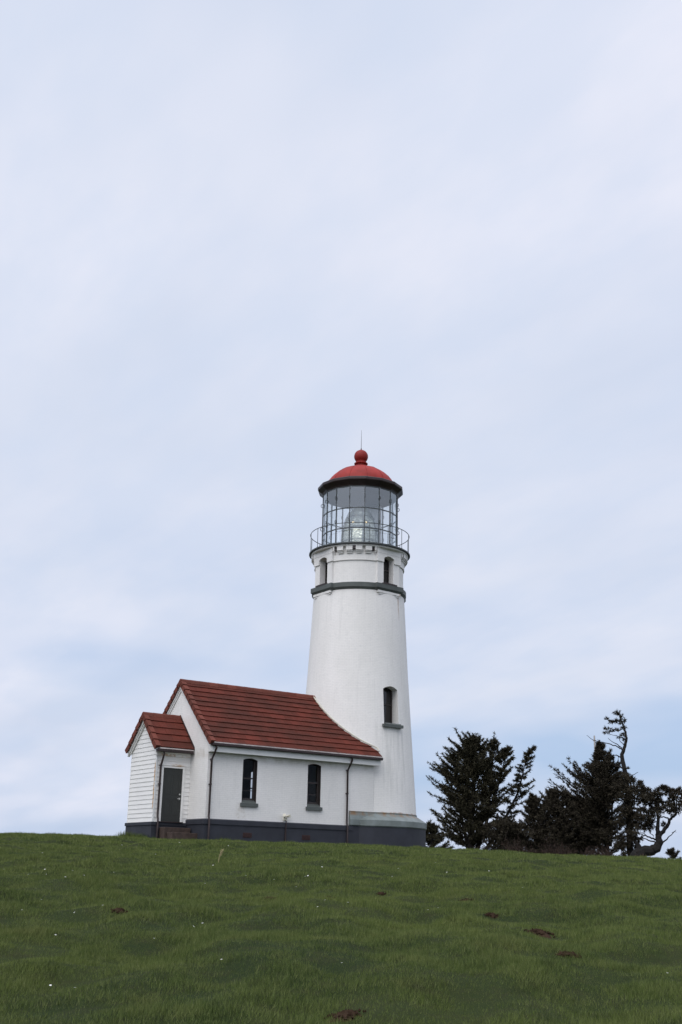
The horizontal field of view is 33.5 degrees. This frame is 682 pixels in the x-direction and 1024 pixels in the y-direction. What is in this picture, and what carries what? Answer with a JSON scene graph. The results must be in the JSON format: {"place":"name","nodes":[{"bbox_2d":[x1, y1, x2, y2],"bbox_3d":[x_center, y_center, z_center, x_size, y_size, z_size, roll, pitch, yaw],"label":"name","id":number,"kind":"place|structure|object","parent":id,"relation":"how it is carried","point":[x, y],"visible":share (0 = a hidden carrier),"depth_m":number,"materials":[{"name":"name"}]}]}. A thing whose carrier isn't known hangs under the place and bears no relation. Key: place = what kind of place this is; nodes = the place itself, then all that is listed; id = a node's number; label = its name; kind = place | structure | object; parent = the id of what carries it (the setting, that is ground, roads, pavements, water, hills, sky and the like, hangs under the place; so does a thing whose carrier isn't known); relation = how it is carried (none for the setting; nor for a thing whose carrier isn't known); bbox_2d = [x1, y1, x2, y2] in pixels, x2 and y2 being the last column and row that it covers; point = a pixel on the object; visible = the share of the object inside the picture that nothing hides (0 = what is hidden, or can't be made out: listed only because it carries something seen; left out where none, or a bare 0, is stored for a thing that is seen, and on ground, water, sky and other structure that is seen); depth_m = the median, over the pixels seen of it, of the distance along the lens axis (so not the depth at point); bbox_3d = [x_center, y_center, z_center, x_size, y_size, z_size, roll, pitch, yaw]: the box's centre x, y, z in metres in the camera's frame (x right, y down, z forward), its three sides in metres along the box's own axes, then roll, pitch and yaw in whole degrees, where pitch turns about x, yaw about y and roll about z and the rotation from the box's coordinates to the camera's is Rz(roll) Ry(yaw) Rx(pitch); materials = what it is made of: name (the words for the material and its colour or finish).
{"place":"outdoors","nodes":[
{"label":"outdoors","id":0,"kind":"place"},
{"bbox_2d":[0,831,681,1023],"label":"ground","id":1,"kind":"structure","parent":0,"point":[459,991],"depth_m":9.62,"materials":[{"name":"green plant"}]},
{"bbox_2d":[110,907,127,913],"bbox_3d":[-2.458,4.423,12.572,0.203,0.077,0.194,6,-18,-15],"label":"soil mound","id":2,"kind":"object","parent":1,"relation":"on","point":[121,909],"visible":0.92,"depth_m":12.55,"materials":[{"name":"brown soil"}]},
{"bbox_2d":[116,830,133,836],"bbox_3d":[-8.081,12.147,42.775,0.931,0.365,1.117,4,-18,-7],"label":"grass tuft","id":3,"kind":"object","parent":1,"relation":"on","point":[125,834],"visible":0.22,"depth_m":42.68,"materials":[{"name":"green plant"}]},
{"bbox_2d":[130,832,146,836],"bbox_3d":[-7.503,11.948,41.917,0.796,0.285,0.863,13,-21,-33],"label":"grass tuft","id":4,"kind":"object","parent":1,"relation":"on","point":[137,835],"visible":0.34,"depth_m":41.80,"materials":[{"name":"green plant"}]},
{"bbox_2d":[125,679,382,843],"bbox_3d":[-3.713,10.548,46.037,9.896,6.835,5.705,13,-21,-33],"label":"lighthouse workroom","id":5,"kind":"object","parent":1,"relation":"on","point":[199,751],"visible":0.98,"depth_m":43.87,"materials":[{"name":"paint"}]},
{"bbox_2d":[159,764,185,822],"bbox_3d":[-6.337,10.569,42.580,1.040,2.096,0.142,13,-21,-33],"label":"door","id":6,"kind":"structure","parent":5,"relation":"in","point":[172,776],"depth_m":42.61,"materials":[{"name":"grey paint"}]},
{"bbox_2d":[240,759,257,806],"bbox_3d":[-3.529,10.313,43.221,0.755,1.793,0.335,13,-21,-33],"label":"window","id":7,"kind":"structure","parent":5,"relation":"in","point":[246,802],"depth_m":43.24,"materials":[{"name":"black glass"}]},
{"bbox_2d":[306,764,321,810],"bbox_3d":[-1.114,10.880,44.845,0.745,1.793,0.335,13,-21,-33],"label":"window","id":8,"kind":"structure","parent":5,"relation":"in","point":[315,806],"depth_m":44.90,"materials":[{"name":"black glass"}]},
{"bbox_2d":[324,1008,365,1022],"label":"soil mound","id":9,"kind":"object","parent":1,"relation":"on","point":[346,1014],"visible":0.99,"depth_m":7.46,"materials":[{"name":"brown soil"}]},
{"bbox_2d":[306,430,426,846],"bbox_3d":[0.779,5.426,50.928,6.070,19.540,6.070,13,-21,-33],"label":"lighthouse","id":10,"kind":"object","parent":1,"relation":"on","point":[357,682],"visible":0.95,"depth_m":49.05,"materials":[{"name":"paint"}]},
{"bbox_2d":[315,561,327,586],"bbox_3d":[-0.692,2.699,50.637,0.506,1.300,0.802,13,-21,-33],"label":"window","id":11,"kind":"structure","parent":10,"relation":"in","point":[326,561],"depth_m":50.90,"materials":[{"name":"grey paint"}]},
{"bbox_2d":[382,559,396,585],"bbox_3d":[2.047,2.650,50.302,0.816,1.300,0.553,13,-21,-33],"label":"window","id":12,"kind":"structure","parent":10,"relation":"in","point":[386,563],"depth_m":50.55,"materials":[{"name":"black glass"}]},
{"bbox_2d":[382,688,403,728],"bbox_3d":[2.048,8.306,48.236,1.020,1.750,0.690,13,-21,-33],"label":"window","id":13,"kind":"structure","parent":10,"relation":"in","point":[387,693],"depth_m":48.55,"materials":[{"name":"black glass"}]},
{"bbox_2d":[426,819,454,848],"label":"spruce shrub","id":14,"kind":"object","parent":1,"relation":"on","point":[435,837],"visible":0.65,"depth_m":70.90,"materials":[{"name":"green plant"}]},
{"bbox_2d":[426,728,516,848],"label":"spruce tree","id":15,"kind":"object","parent":1,"relation":"on","point":[471,765],"visible":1,"depth_m":75.07,"materials":[{"name":"green plant"}]},
{"bbox_2d":[484,912,497,917],"bbox_3d":[1.858,5.005,14.067,0.186,0.086,0.214,13,-21,-33],"label":"soil mound","id":16,"kind":"object","parent":1,"relation":"on","point":[491,915],"visible":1,"depth_m":14.04,"materials":[{"name":"brown soil"}]},
{"bbox_2d":[480,813,535,850],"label":"spruce shrub","id":17,"kind":"object","parent":1,"relation":"on","point":[509,829],"visible":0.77,"depth_m":71.91,"materials":[{"name":"green plant"}]},
{"bbox_2d":[486,745,537,849],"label":"spruce tree","id":18,"kind":"object","parent":1,"relation":"on","point":[521,768],"visible":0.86,"depth_m":76.00,"materials":[{"name":"green plant"}]},
{"bbox_2d":[524,928,554,937],"bbox_3d":[2.132,4.496,12.091,0.302,0.116,0.375,13,-21,-33],"label":"soil mound","id":19,"kind":"object","parent":1,"relation":"on","point":[541,933],"visible":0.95,"depth_m":12.06,"materials":[{"name":"brown soil"}]},
{"bbox_2d":[518,791,561,853],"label":"spruce shrub","id":20,"kind":"object","parent":1,"relation":"on","point":[539,824],"visible":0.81,"depth_m":73.20,"materials":[{"name":"green plant"}]},
{"bbox_2d":[459,837,644,856],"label":"undergrowth","id":21,"kind":"object","parent":1,"relation":"on","point":[558,850],"visible":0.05,"depth_m":63.49,"materials":[{"name":"green plant"}]},
{"bbox_2d":[534,788,585,852],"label":"spruce shrub","id":22,"kind":"object","parent":1,"relation":"on","point":[561,814],"visible":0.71,"depth_m":74.13,"materials":[{"name":"green plant"}]},
{"bbox_2d":[555,950,581,958],"bbox_3d":[1.993,3.866,9.892,0.252,0.077,0.220,8,-19,-21],"label":"soil mound","id":23,"kind":"object","parent":1,"relation":"on","point":[569,953],"visible":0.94,"depth_m":9.87,"materials":[{"name":"brown soil"}]},
{"bbox_2d":[560,795,607,854],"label":"spruce shrub","id":24,"kind":"object","parent":1,"relation":"on","point":[581,846],"visible":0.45,"depth_m":74.55,"materials":[{"name":"green plant"}]},
{"bbox_2d":[546,739,625,854],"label":"spruce tree","id":25,"kind":"object","parent":1,"relation":"on","point":[596,791],"visible":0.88,"depth_m":75.11,"materials":[{"name":"green plant"}]},
{"bbox_2d":[588,708,643,856],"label":"windswept tree","id":26,"kind":"object","parent":1,"relation":"on","point":[626,797],"visible":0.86,"depth_m":72.03,"materials":[{"name":"green plant"}]},
{"bbox_2d":[628,779,681,855],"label":"windswept tree","id":27,"kind":"object","parent":1,"relation":"on","point":[648,796],"visible":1,"depth_m":69.83,"materials":[{"name":"green plant"}]},
{"bbox_2d":[665,848,681,859],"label":"spruce shrub","id":28,"kind":"object","parent":1,"relation":"on","point":[670,852],"visible":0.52,"depth_m":82.92,"materials":[{"name":"green plant"}]},
{"bbox_2d":[0,0,681,858],"label":"sky","id":29,"kind":"structure","parent":0,"point":[241,241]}
]}

